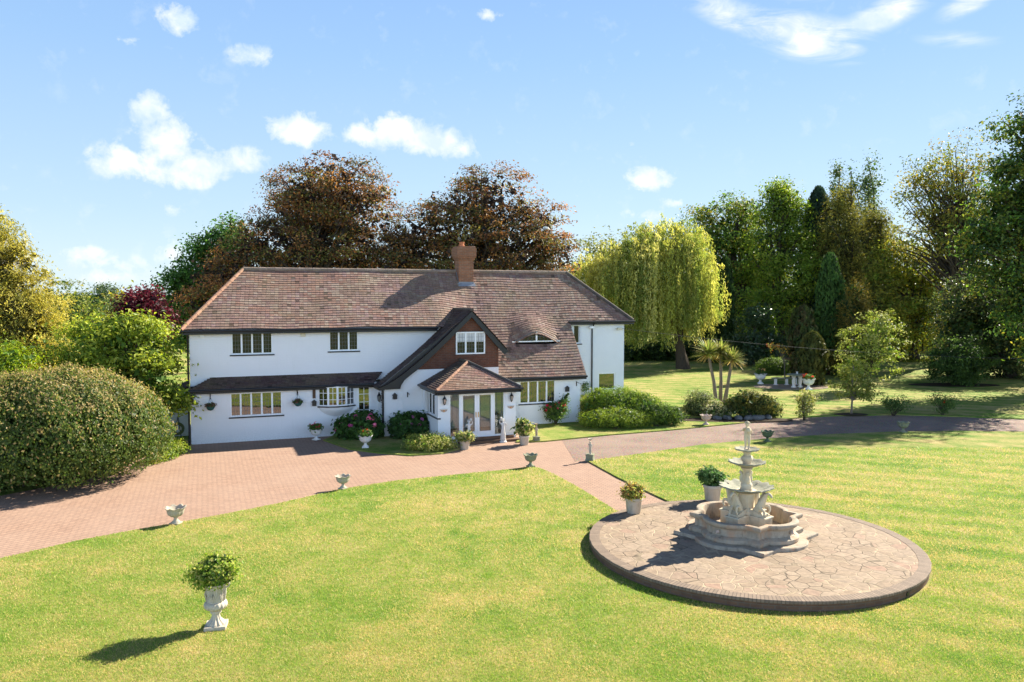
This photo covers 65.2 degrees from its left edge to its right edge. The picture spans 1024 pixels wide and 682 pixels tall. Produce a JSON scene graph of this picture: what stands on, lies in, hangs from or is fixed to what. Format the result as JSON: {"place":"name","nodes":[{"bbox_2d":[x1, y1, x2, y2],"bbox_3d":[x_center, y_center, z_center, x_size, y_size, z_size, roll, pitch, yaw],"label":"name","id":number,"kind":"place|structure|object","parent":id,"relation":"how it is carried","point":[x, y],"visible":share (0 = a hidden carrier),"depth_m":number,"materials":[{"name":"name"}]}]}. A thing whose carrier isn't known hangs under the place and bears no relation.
{"place":"outdoors","nodes":[
{"label":"outdoors","id":0,"kind":"place"},
{"bbox_2d":[155,381,188,436],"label":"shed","id":1,"kind":"structure","parent":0,"point":[183,419],"depth_m":34.49,"materials":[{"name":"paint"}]},
{"bbox_2d":[0,433,574,557],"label":"driveway","id":2,"kind":"structure","parent":0,"point":[204,480],"depth_m":25.72,"materials":[{"name":"brick"}]},
{"bbox_2d":[144,436,192,464],"bbox_3d":[-12.740,4.046,29.510,1.151,0.688,3.617,0,3,0],"label":"shrub","id":3,"kind":"object","parent":2,"relation":"on","point":[179,447],"visible":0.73,"depth_m":29.71,"materials":[{"name":"green plant"}]},
{"bbox_2d":[307,421,323,440],"bbox_3d":[-8.102,3.710,33.044,0.700,0.763,0.643,2,4,28],"label":"garden urn","id":4,"kind":"object","parent":2,"relation":"on","point":[315,429],"visible":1,"depth_m":32.94,"materials":[{"name":"white stone"}]},
{"bbox_2d":[454,430,477,449],"bbox_3d":[-1.825,3.836,31.299,0.909,0.791,1.012,3,4,40],"label":"plant pot","id":5,"kind":"object","parent":2,"relation":"on","point":[466,438],"visible":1,"depth_m":31.10,"materials":[{"name":"stone"}]},
{"bbox_2d":[499,417,506,442],"bbox_3d":[-0.361,3.628,32.774,0.322,1.030,0.310,0,3,5],"label":"statue","id":6,"kind":"object","parent":2,"relation":"on","point":[503,436],"visible":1,"depth_m":32.72,"materials":[{"name":"white stone"}]},
{"bbox_2d":[510,417,534,444],"bbox_3d":[0.482,3.618,32.220,0.975,1.121,1.005,-2,4,-35],"label":"plant pot","id":7,"kind":"object","parent":2,"relation":"on","point":[524,429],"visible":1,"depth_m":32.05,"materials":[{"name":"stone"}]},
{"bbox_2d":[0,295,671,495],"bbox_3d":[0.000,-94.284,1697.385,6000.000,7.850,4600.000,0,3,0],"label":"ground","id":8,"kind":"structure","parent":0,"point":[169,377],"depth_m":34.15,"materials":[{"name":"plant"}]},
{"bbox_2d":[0,331,52,462],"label":"lime shrub","id":9,"kind":"object","parent":8,"relation":"on","point":[11,361],"visible":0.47,"depth_m":28.62,"materials":[{"name":"green plant"}]},
{"bbox_2d":[0,203,82,370],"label":"golden conifer","id":10,"kind":"object","parent":8,"relation":"on","point":[18,312],"visible":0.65,"depth_m":34.54,"materials":[{"name":"yellow plant"}]},
{"bbox_2d":[35,276,92,326],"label":"distant tree","id":11,"kind":"object","parent":8,"relation":"on","point":[60,284],"visible":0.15,"depth_m":130.01,"materials":[{"name":"green plant"}]},
{"bbox_2d":[57,289,115,341],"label":"distant tree","id":12,"kind":"object","parent":8,"relation":"on","point":[87,295],"visible":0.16,"depth_m":104.83,"materials":[{"name":"green plant"}]},
{"bbox_2d":[0,359,179,491],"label":"clipped hedge","id":13,"kind":"object","parent":8,"relation":"on","point":[62,420],"visible":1,"depth_m":24.27,"materials":[{"name":"green plant"}]},
{"bbox_2d":[82,281,122,305],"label":"distant tree","id":14,"kind":"object","parent":8,"relation":"on","point":[101,289],"visible":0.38,"depth_m":228.94,"materials":[{"name":"green plant"}]},
{"bbox_2d":[29,277,186,351],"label":"wood","id":15,"kind":"object","parent":8,"relation":"on","point":[93,306],"visible":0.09,"depth_m":87.61,"materials":[{"name":"green plant"}]},
{"bbox_2d":[23,302,203,419],"bbox_3d":[-15.331,1.384,31.506,6.444,5.820,4.050,0,3,0],"label":"walnut tree","id":16,"kind":"object","parent":8,"relation":"on","point":[129,355],"visible":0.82,"depth_m":31.05,"materials":[{"name":"green plant"}]},
{"bbox_2d":[104,284,181,386],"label":"purple plum","id":17,"kind":"object","parent":8,"relation":"on","point":[147,298],"visible":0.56,"depth_m":45.45,"materials":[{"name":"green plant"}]},
{"bbox_2d":[171,416,184,438],"bbox_3d":[-14.038,3.620,33.583,0.548,0.968,0.191,-1,3,-21],"label":"hose reel","id":18,"kind":"object","parent":8,"relation":"on","point":[182,427],"visible":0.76,"depth_m":33.59,"materials":[{"name":"black paint"}]},
{"bbox_2d":[141,210,259,352],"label":"broadleaf tree","id":19,"kind":"object","parent":8,"relation":"on","point":[178,278],"visible":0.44,"depth_m":61.82,"materials":[{"name":"green plant"}]},
{"bbox_2d":[166,149,429,324],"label":"copper beech","id":20,"kind":"object","parent":8,"relation":"on","point":[320,214],"visible":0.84,"depth_m":56.52,"materials":[{"name":"brown plant"}]},
{"bbox_2d":[179,242,634,444],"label":"house","id":21,"kind":"structure","parent":8,"relation":"on","point":[449,351],"depth_m":34.92,"materials":[{"name":"paint"}]},
{"bbox_2d":[204,397,216,410],"bbox_3d":[-12.109,2.524,32.169,0.521,0.552,0.461,0,3,0],"label":"hanging basket","id":22,"kind":"object","parent":21,"relation":"hanging from","point":[210,406],"visible":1,"depth_m":32.06,"materials":[{"name":"green plant"}]},
{"bbox_2d":[230,334,274,355],"bbox_3d":[-10.838,0.100,33.374,1.780,1.025,0.150,-1,3,-21],"label":"window","id":23,"kind":"structure","parent":21,"relation":"in","point":[241,344],"depth_m":33.38,"materials":[{"name":"glass"}]},
{"bbox_2d":[229,391,283,418],"bbox_3d":[-10.563,2.625,33.086,2.190,1.055,0.150,-1,3,-21],"label":"window","id":24,"kind":"structure","parent":21,"relation":"in","point":[250,404],"depth_m":33.11,"materials":[{"name":"white paint"}]},
{"bbox_2d":[317,387,355,407],"bbox_3d":[-7.451,2.366,34.074,1.625,0.890,0.415,-1,3,-21],"label":"bay window","id":25,"kind":"structure","parent":21,"relation":"in","point":[331,397],"depth_m":33.95,"materials":[{"name":"white paint"}]},
{"bbox_2d":[328,332,359,352],"bbox_3d":[-7.302,-0.012,34.727,1.400,0.995,0.150,-1,3,-21],"label":"window","id":26,"kind":"structure","parent":21,"relation":"in","point":[338,341],"depth_m":34.76,"materials":[{"name":"glass"}]},
{"bbox_2d":[357,387,370,411],"bbox_3d":[-6.421,2.891,34.710,0.600,2.050,0.080,-1,3,-21],"label":"glazed door","id":27,"kind":"structure","parent":21,"relation":"in","point":[363,394],"depth_m":34.70,"materials":[{"name":"white paint"}]},
{"bbox_2d":[427,392,440,419],"bbox_3d":[-3.227,2.628,32.860,0.150,0.975,1.650,-1,3,-21],"label":"window","id":28,"kind":"structure","parent":21,"relation":"in","point":[431,396],"depth_m":33.07,"materials":[{"name":"white paint"}]},
{"bbox_2d":[461,394,476,434],"bbox_3d":[-1.761,3.000,32.667,0.697,1.745,0.080,-1,3,-21],"label":"porch door","id":29,"kind":"structure","parent":21,"relation":"in","point":[474,431],"depth_m":32.73,"materials":[{"name":"white paint"}]},
{"bbox_2d":[456,332,484,354],"bbox_3d":[-1.819,0.085,35.002,1.340,0.980,0.065,-1,3,-21],"label":"window","id":30,"kind":"structure","parent":21,"relation":"in","point":[466,342],"depth_m":35.01,"materials":[{"name":"white paint"}]},
{"bbox_2d":[477,393,492,434],"bbox_3d":[-1.104,2.985,32.919,0.697,1.745,0.080,-1,3,-21],"label":"porch door","id":31,"kind":"structure","parent":21,"relation":"in","point":[489,431],"depth_m":32.93,"materials":[{"name":"white paint"}]},
{"bbox_2d":[512,331,559,341],"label":"eyebrow window","id":32,"kind":"structure","parent":21,"relation":"in","point":[534,338],"depth_m":37.85,"materials":[{"name":"white glass"}]},
{"bbox_2d":[518,380,555,405],"bbox_3d":[1.189,2.375,37.056,1.940,1.125,0.150,-1,3,-21],"label":"window","id":33,"kind":"structure","parent":21,"relation":"in","point":[536,392],"depth_m":37.09,"materials":[{"name":"white paint"}]},
{"bbox_2d":[573,325,581,344],"bbox_3d":[3.200,-0.312,39.658,0.560,0.995,0.150,-1,3,-21],"label":"window","id":34,"kind":"structure","parent":21,"relation":"in","point":[576,328],"depth_m":39.71,"materials":[{"name":"white paint"}]},
{"bbox_2d":[598,372,614,389],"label":"window","id":35,"kind":"structure","parent":21,"relation":"in","point":[604,379],"depth_m":40.43,"materials":[{"name":"glass"}]},
{"bbox_2d":[622,328,1023,358],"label":"overhead cable","id":36,"kind":"object","parent":21,"relation":"attached to","point":[826,349],"visible":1,"depth_m":42.08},
{"bbox_2d":[379,160,585,275],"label":"copper beech","id":37,"kind":"object","parent":8,"relation":"on","point":[481,238],"visible":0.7,"depth_m":58.39,"materials":[{"name":"brown plant"}]},
{"bbox_2d":[323,434,459,455],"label":"house lawn","id":38,"kind":"structure","parent":0,"point":[388,445],"depth_m":31.61,"materials":[{"name":"plant"}]},
{"bbox_2d":[330,409,385,439],"bbox_3d":[-6.427,3.494,33.548,2.417,1.266,1.806,0,3,0],"label":"hydrangea","id":39,"kind":"object","parent":38,"relation":"on","point":[348,426],"visible":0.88,"depth_m":33.09,"materials":[{"name":"green plant"}]},
{"bbox_2d":[356,428,372,447],"bbox_3d":[-5.781,3.808,31.409,0.666,0.753,0.669,0,3,-9],"label":"garden urn","id":40,"kind":"object","parent":38,"relation":"on","point":[365,436],"visible":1,"depth_m":31.27,"materials":[{"name":"white stone"}]},
{"bbox_2d":[387,410,429,438],"bbox_3d":[-4.309,3.496,33.620,2.070,1.264,1.529,0,3,0],"label":"hydrangea","id":41,"kind":"object","parent":38,"relation":"on","point":[407,423],"visible":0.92,"depth_m":33.23,"materials":[{"name":"green plant"}]},
{"bbox_2d":[400,431,457,451],"bbox_3d":[-3.216,3.880,30.990,2.245,0.773,1.528,0,3,0],"label":"variegated shrub","id":42,"kind":"object","parent":38,"relation":"on","point":[433,442],"visible":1,"depth_m":30.72,"materials":[{"name":"green plant"}]},
{"bbox_2d":[0,431,1023,681],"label":"lawn","id":43,"kind":"structure","parent":0,"point":[934,441],"depth_m":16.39,"materials":[{"name":"plant"}]},
{"bbox_2d":[164,504,186,524],"bbox_3d":[-8.789,4.551,20.910,0.526,0.461,0.526,-1,3,-15],"label":"garden urn","id":44,"kind":"object","parent":43,"relation":"on","point":[175,511],"visible":1,"depth_m":20.83,"materials":[{"name":"stone"}]},
{"bbox_2d":[180,549,245,631],"bbox_3d":[-5.337,4.442,14.349,1.076,1.444,0.966,-1,3,-12],"label":"pedestal urn","id":45,"kind":"object","parent":43,"relation":"on","point":[213,574],"visible":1,"depth_m":14.21,"materials":[{"name":"stone"}]},
{"bbox_2d":[334,473,350,489],"bbox_3d":[-5.219,4.353,24.696,0.488,0.428,0.488,1,3,14],"label":"garden urn","id":46,"kind":"object","parent":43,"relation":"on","point":[343,479],"visible":1,"depth_m":24.61,"materials":[{"name":"stone"}]},
{"bbox_2d":[523,452,537,466],"bbox_3d":[0.648,4.159,27.911,0.512,0.449,0.512,0,3,-4],"label":"garden urn","id":47,"kind":"object","parent":43,"relation":"on","point":[530,457],"visible":0.98,"depth_m":27.80,"materials":[{"name":"grey stone"}]},
{"bbox_2d":[589,500,931,611],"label":"round terrace","id":48,"kind":"structure","parent":43,"relation":"on","point":[840,562],"depth_m":17.17,"materials":[{"name":"stone"}]},
{"bbox_2d":[616,480,645,513],"bbox_3d":[3.187,4.123,21.152,0.809,0.849,0.807,2,4,35],"label":"plant pot","id":49,"kind":"object","parent":48,"relation":"on","point":[633,494],"visible":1,"depth_m":21.02,"materials":[{"name":"stone"}]},
{"bbox_2d":[694,465,729,501],"bbox_3d":[5.597,3.967,22.392,0.923,1.020,0.980,-2,4,-31],"label":"plant pot","id":50,"kind":"object","parent":48,"relation":"on","point":[711,478],"visible":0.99,"depth_m":22.24,"materials":[{"name":"stone"}]},
{"bbox_2d":[673,421,817,557],"bbox_3d":[5.620,3.289,19.167,2.957,2.770,2.957,-2,4,-28],"label":"fountain","id":51,"kind":"object","parent":48,"relation":"on","point":[746,518],"visible":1,"depth_m":18.84,"materials":[{"name":"stone"}]},
{"bbox_2d":[761,429,773,441],"bbox_3d":[10.425,3.884,32.646,0.526,0.461,0.526,1,4,23],"label":"garden urn","id":52,"kind":"object","parent":43,"relation":"on","point":[767,434],"visible":1,"depth_m":32.55,"materials":[{"name":"green stone"}]},
{"bbox_2d":[896,421,909,432],"bbox_3d":[17.079,3.751,34.924,0.536,0.470,0.536,0,3,2],"label":"garden urn","id":53,"kind":"object","parent":43,"relation":"on","point":[902,424],"visible":1,"depth_m":34.82,"materials":[{"name":"grey stone"}]},
{"bbox_2d":[0,0,1023,294],"label":"sky","id":54,"kind":"structure","parent":0,"point":[126,125],"materials":[{"name":"blue"}]},
{"bbox_2d":[544,460,666,510],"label":"brick path","id":55,"kind":"structure","parent":0,"point":[596,482],"depth_m":25.68,"materials":[{"name":"brick"}]},
{"bbox_2d":[585,438,594,461],"bbox_3d":[2.831,3.940,28.980,0.291,0.825,0.291,1,3,20],"label":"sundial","id":56,"kind":"object","parent":55,"relation":"on","point":[589,456],"visible":1,"depth_m":28.90,"materials":[{"name":"grey stone"}]},
{"bbox_2d":[516,335,1023,442],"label":"lawn","id":57,"kind":"structure","parent":0,"point":[668,382],"depth_m":48.68,"materials":[{"name":"plant"}]},
{"bbox_2d":[538,393,570,424],"bbox_3d":[1.967,3.146,36.950,1.551,1.533,1.116,1,3,12],"label":"rose bush","id":58,"kind":"object","parent":57,"relation":"on","point":[554,411],"visible":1,"depth_m":36.80,"materials":[{"name":"green plant"}]},
{"bbox_2d":[576,394,596,420],"bbox_3d":[3.786,3.171,38.019,1.678,1.374,1.466,0,3,0],"label":"euonymus","id":59,"kind":"object","parent":57,"relation":"on","point":[583,407],"visible":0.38,"depth_m":37.71,"materials":[{"name":"green plant"}]},
{"bbox_2d":[564,225,631,335],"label":"pale tree","id":60,"kind":"object","parent":57,"relation":"on","point":[590,245],"visible":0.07,"depth_m":81.14,"materials":[{"name":"green plant"}]},
{"bbox_2d":[575,405,654,428],"bbox_3d":[4.683,3.423,36.305,3.654,1.062,2.200,0,3,0],"label":"juniper","id":61,"kind":"object","parent":57,"relation":"on","point":[619,417],"visible":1,"depth_m":35.86,"materials":[{"name":"green plant"}]},
{"bbox_2d":[580,385,663,411],"bbox_3d":[5.237,2.979,38.106,4.138,1.744,2.560,0,3,0],"label":"juniper","id":62,"kind":"object","parent":57,"relation":"on","point":[618,398],"visible":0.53,"depth_m":37.57,"materials":[{"name":"green plant"}]},
{"bbox_2d":[562,212,730,368],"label":"weeping willow","id":63,"kind":"object","parent":57,"relation":"on","point":[648,281],"visible":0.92,"depth_m":62.90,"materials":[{"name":"green plant"}]},
{"bbox_2d":[626,400,689,425],"bbox_3d":[6.572,3.317,36.904,3.254,1.206,1.875,0,3,0],"label":"juniper","id":64,"kind":"object","parent":57,"relation":"on","point":[665,414],"visible":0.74,"depth_m":36.53,"materials":[{"name":"green plant"}]},
{"bbox_2d":[677,387,715,415],"bbox_3d":[9.404,3.009,40.004,2.146,1.485,1.806,0,3,0],"label":"silver shrub","id":65,"kind":"object","parent":57,"relation":"on","point":[693,406],"visible":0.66,"depth_m":39.70,"materials":[{"name":"green plant"}]},
{"bbox_2d":[700,414,711,424],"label":"garden urn","id":66,"kind":"object","parent":57,"relation":"on","point":[706,417],"visible":1,"depth_m":36.87,"materials":[{"name":"stone"}]},
{"bbox_2d":[624,336,787,361],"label":"hedge","id":67,"kind":"object","parent":57,"relation":"on","point":[653,352],"visible":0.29,"depth_m":73.17,"materials":[{"name":"green plant"}]},
{"bbox_2d":[690,338,722,398],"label":"cabbage palm","id":68,"kind":"object","parent":57,"relation":"on","point":[708,348],"visible":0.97,"depth_m":44.03,"materials":[{"name":"green plant"}]},
{"bbox_2d":[700,254,723,362],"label":"cypress","id":69,"kind":"object","parent":57,"relation":"on","point":[715,332],"visible":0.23,"depth_m":70.34,"materials":[{"name":"green plant"}]},
{"bbox_2d":[707,338,735,400],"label":"cabbage palm","id":70,"kind":"object","parent":57,"relation":"on","point":[723,347],"visible":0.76,"depth_m":44.58,"materials":[{"name":"green plant"}]},
{"bbox_2d":[715,255,735,362],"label":"cypress","id":71,"kind":"object","parent":57,"relation":"on","point":[727,327],"visible":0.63,"depth_m":70.28,"materials":[{"name":"green plant"}]},
{"bbox_2d":[717,346,744,402],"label":"cabbage palm","id":72,"kind":"object","parent":57,"relation":"on","point":[732,354],"visible":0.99,"depth_m":44.09,"materials":[{"name":"green plant"}]},
{"bbox_2d":[675,190,788,335],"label":"sycamore","id":73,"kind":"object","parent":57,"relation":"on","point":[722,238],"visible":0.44,"depth_m":82.48,"materials":[{"name":"green plant"}]},
{"bbox_2d":[624,315,848,344],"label":"wood","id":74,"kind":"object","parent":57,"relation":"on","point":[699,338],"depth_m":97.81,"materials":[{"name":"green plant"}]},
{"bbox_2d":[682,417,793,421],"bbox_3d":[10.616,3.774,38.409,5.800,0.012,1.400,0,3,0],"label":"soil bed","id":75,"kind":"object","parent":57,"relation":"on","point":[733,419],"visible":0.62,"depth_m":38.10,"materials":[{"name":"soil"}]},
{"bbox_2d":[698,399,738,417],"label":"flowering shrub","id":76,"kind":"object","parent":75,"relation":"on","point":[714,407],"visible":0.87,"depth_m":38.91,"materials":[{"name":"green plant"}]},
{"bbox_2d":[722,388,786,417],"bbox_3d":[11.806,3.039,39.192,3.250,1.527,1.794,0,3,0],"label":"dwarf pine","id":77,"kind":"object","parent":75,"relation":"on","point":[749,402],"visible":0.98,"depth_m":38.88,"materials":[{"name":"green plant"}]},
{"bbox_2d":[715,302,788,365],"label":"holly","id":78,"kind":"object","parent":57,"relation":"on","point":[751,350],"visible":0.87,"depth_m":67.59,"materials":[{"name":"green plant"}]},
{"bbox_2d":[754,368,766,383],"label":"garden urn","id":79,"kind":"object","parent":57,"relation":"on","point":[759,376],"visible":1,"depth_m":53.86,"materials":[{"name":"white stone"}]},
{"bbox_2d":[752,355,791,374],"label":"dome hedge","id":80,"kind":"object","parent":57,"relation":"on","point":[771,365],"visible":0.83,"depth_m":60.36,"materials":[{"name":"green plant"}]},
{"bbox_2d":[729,174,826,342],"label":"lime tree","id":81,"kind":"object","parent":57,"relation":"on","point":[783,218],"visible":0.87,"depth_m":77.70,"materials":[{"name":"green plant"}]},
{"bbox_2d":[767,342,794,376],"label":"maple","id":82,"kind":"object","parent":57,"relation":"on","point":[772,346],"visible":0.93,"depth_m":57.11,"materials":[{"name":"brown plant"}]},
{"bbox_2d":[754,384,827,389],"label":"patio","id":83,"kind":"structure","parent":57,"relation":"on","point":[779,386],"depth_m":51.64,"materials":[{"name":"stone"}]},
{"bbox_2d":[771,377,797,384],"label":"stone bench","id":84,"kind":"object","parent":83,"relation":"on","point":[776,378],"visible":0.82,"depth_m":53.17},
{"bbox_2d":[786,371,804,387],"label":"stone table","id":85,"kind":"object","parent":83,"relation":"on","point":[794,375],"visible":0.96,"depth_m":51.68,"materials":[{"name":"stone"}]},
{"bbox_2d":[801,373,815,389],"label":"garden urn","id":86,"kind":"object","parent":83,"relation":"on","point":[808,380],"visible":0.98,"depth_m":50.55,"materials":[{"name":"white stone"}]},
{"bbox_2d":[784,303,818,378],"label":"thuja","id":87,"kind":"object","parent":57,"relation":"on","point":[802,320],"visible":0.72,"depth_m":56.60,"materials":[{"name":"green plant"}]},
{"bbox_2d":[792,388,823,419],"bbox_3d":[14.293,3.022,38.429,1.536,1.598,1.079,0,3,0],"label":"abutilon","id":88,"kind":"object","parent":57,"relation":"on","point":[804,406],"visible":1,"depth_m":38.41,"materials":[{"name":"green plant"}]},
{"bbox_2d":[797,330,830,385],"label":"dwarf conifer","id":89,"kind":"object","parent":57,"relation":"on","point":[815,360],"visible":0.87,"depth_m":52.61,"materials":[{"name":"green plant"}]},
{"bbox_2d":[799,185,834,324],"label":"dark conifer","id":90,"kind":"object","parent":57,"relation":"on","point":[818,193],"visible":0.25,"depth_m":78.62,"materials":[{"name":"green plant"}]},
{"bbox_2d":[814,251,845,375],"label":"cypress","id":91,"kind":"object","parent":57,"relation":"on","point":[829,288],"visible":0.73,"depth_m":59.29,"materials":[{"name":"green plant"}]},
{"bbox_2d":[825,158,854,260],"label":"poplar","id":92,"kind":"object","parent":57,"relation":"on","point":[837,170],"visible":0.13,"depth_m":110.63,"materials":[{"name":"green plant"}]},
{"bbox_2d":[806,178,879,349],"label":"bronze conifer","id":93,"kind":"object","parent":57,"relation":"on","point":[841,246],"visible":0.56,"depth_m":75.91,"materials":[{"name":"green plant"}]},
{"bbox_2d":[834,413,867,415],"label":"soil bed","id":94,"kind":"object","parent":57,"relation":"on","point":[854,414],"visible":1,"depth_m":40.02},
{"bbox_2d":[826,353,878,413],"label":"sapling","id":95,"kind":"object","parent":94,"relation":"on","point":[849,386],"visible":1,"depth_m":40.15,"materials":[{"name":"green plant"}]},
{"bbox_2d":[824,271,882,376],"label":"bronze thuja","id":96,"kind":"object","parent":57,"relation":"on","point":[852,306],"visible":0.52,"depth_m":57.69,"materials":[{"name":"green plant"}]},
{"bbox_2d":[841,159,868,288],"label":"poplar","id":97,"kind":"object","parent":57,"relation":"on","point":[852,182],"visible":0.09,"depth_m":110.21,"materials":[{"name":"green plant"}]},
{"bbox_2d":[833,308,915,390],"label":"apple tree","id":98,"kind":"object","parent":57,"relation":"on","point":[874,347],"visible":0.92,"depth_m":49.80,"materials":[{"name":"green plant"}]},
{"bbox_2d":[855,148,894,310],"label":"poplar","id":99,"kind":"object","parent":57,"relation":"on","point":[871,181],"visible":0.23,"depth_m":110.58,"materials":[{"name":"green plant"}]},
{"bbox_2d":[847,197,910,359],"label":"bronze conifer","id":100,"kind":"object","parent":57,"relation":"on","point":[873,222],"visible":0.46,"depth_m":73.21,"materials":[{"name":"green plant"}]},
{"bbox_2d":[874,391,914,415],"bbox_3d":[19.119,3.108,39.953,2.004,1.268,1.391,0,3,0],"label":"rose","id":101,"kind":"object","parent":57,"relation":"on","point":[887,401],"visible":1,"depth_m":39.81,"materials":[{"name":"green plant"}]},
{"bbox_2d":[856,233,974,362],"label":"golden broadleaf","id":102,"kind":"object","parent":57,"relation":"on","point":[916,291],"visible":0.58,"depth_m":71.58,"materials":[{"name":"green plant"}]},
{"bbox_2d":[875,127,1001,338],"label":"ash tree","id":103,"kind":"object","parent":57,"relation":"on","point":[938,223],"visible":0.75,"depth_m":68.04,"materials":[{"name":"green plant"}]},
{"bbox_2d":[925,391,963,414],"bbox_3d":[21.561,3.096,39.919,1.935,1.294,1.248,0,3,0],"label":"rose","id":104,"kind":"object","parent":57,"relation":"on","point":[944,408],"visible":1,"depth_m":39.77,"materials":[{"name":"green plant"}]},
{"bbox_2d":[908,383,999,386],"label":"soil bed","id":105,"kind":"object","parent":57,"relation":"on","point":[943,384],"visible":0.88,"depth_m":52.92,"materials":[{"name":"soil"}]},
{"bbox_2d":[919,332,1004,386],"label":"laurel bush","id":106,"kind":"object","parent":105,"relation":"on","point":[956,366],"visible":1,"depth_m":52.73,"materials":[{"name":"green plant"}]},
{"bbox_2d":[914,258,1023,379],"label":"holm oak","id":107,"kind":"object","parent":57,"relation":"on","point":[965,315],"visible":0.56,"depth_m":57.32,"materials":[{"name":"green plant"}]},
{"bbox_2d":[942,90,1023,365],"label":"edge tree","id":108,"kind":"object","parent":57,"relation":"on","point":[996,236],"visible":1,"depth_m":48.18,"materials":[{"name":"green plant"}]},
{"bbox_2d":[562,415,1023,461],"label":"gravel drive","id":109,"kind":"structure","parent":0,"point":[610,446],"depth_m":35.60,"materials":[{"name":"gravel"}]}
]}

